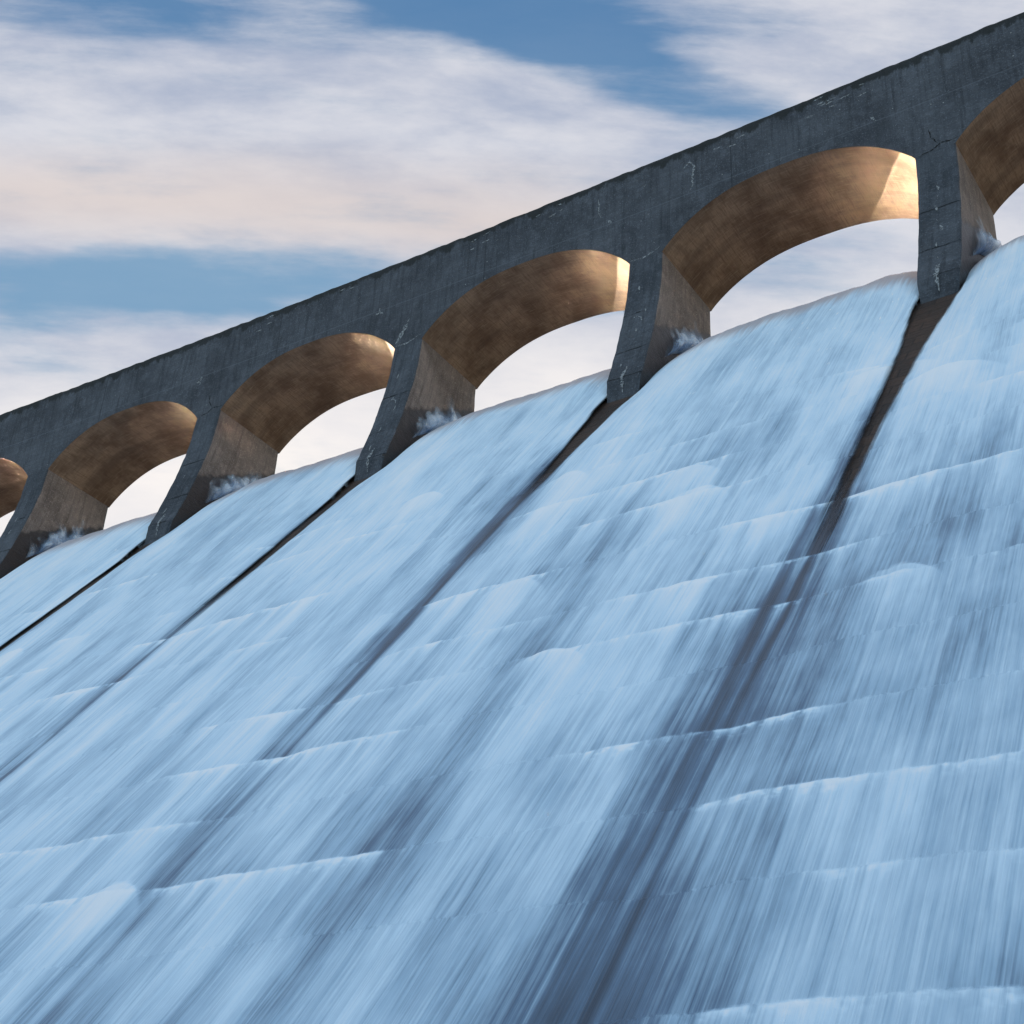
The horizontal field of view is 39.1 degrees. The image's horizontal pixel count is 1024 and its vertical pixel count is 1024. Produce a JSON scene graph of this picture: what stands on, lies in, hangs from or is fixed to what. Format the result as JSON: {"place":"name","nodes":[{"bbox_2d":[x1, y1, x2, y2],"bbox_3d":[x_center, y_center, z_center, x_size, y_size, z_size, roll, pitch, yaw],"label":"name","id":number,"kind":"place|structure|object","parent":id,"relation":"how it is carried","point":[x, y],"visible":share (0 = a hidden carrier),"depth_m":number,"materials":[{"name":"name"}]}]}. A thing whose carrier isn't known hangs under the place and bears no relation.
{"place":"outdoors","nodes":[
{"label":"outdoors","id":0,"kind":"place"},
{"bbox_2d":[0,0,1023,536],"label":"sky","id":1,"kind":"structure","parent":0,"point":[175,174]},
{"bbox_3d":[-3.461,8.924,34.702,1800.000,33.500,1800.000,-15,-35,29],"label":"ground","id":2,"kind":"structure","parent":0,"visible":0},
{"bbox_2d":[0,286,962,650],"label":"spillway dam","id":3,"kind":"structure","parent":2,"relation":"on","point":[924,320],"depth_m":30.75,"materials":[{"name":"grey concrete"}]},
{"bbox_2d":[0,235,1023,1023],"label":"water","id":4,"kind":"structure","parent":3,"relation":"on","point":[654,701],"depth_m":19.53,"materials":[{"name":"blue liquid"}]},
{"bbox_2d":[0,12,1023,578],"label":"arched bridge","id":5,"kind":"structure","parent":3,"relation":"on","point":[668,252],"depth_m":41.78,"materials":[{"name":"concrete"}]},
{"bbox_2d":[38,533,78,553],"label":"splash","id":6,"kind":"object","parent":5,"relation":"attached to","point":[57,541],"visible":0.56,"depth_m":49.76,"materials":[{"name":"liquid"}]},
{"bbox_2d":[213,481,253,499],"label":"splash","id":7,"kind":"object","parent":5,"relation":"attached to","point":[234,487],"visible":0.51,"depth_m":45.76,"materials":[{"name":"liquid"}]},
{"bbox_2d":[420,415,456,434],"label":"splash","id":8,"kind":"object","parent":5,"relation":"attached to","point":[435,422],"visible":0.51,"depth_m":41.95,"materials":[{"name":"liquid"}]},
{"bbox_2d":[669,335,700,354],"bbox_3d":[4.872,-4.443,38.620,0.402,2.508,2.903,-15,-35,29],"label":"splash","id":9,"kind":"object","parent":5,"relation":"attached to","point":[685,344],"visible":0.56,"depth_m":38.16,"materials":[{"name":"liquid"}]},
{"bbox_2d":[975,234,1000,255],"bbox_3d":[11.555,-6.311,34.630,0.411,2.420,2.905,-15,-35,29],"label":"splash","id":10,"kind":"object","parent":5,"relation":"attached to","point":[986,249],"visible":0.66,"depth_m":34.22,"materials":[{"name":"liquid"}]}
]}

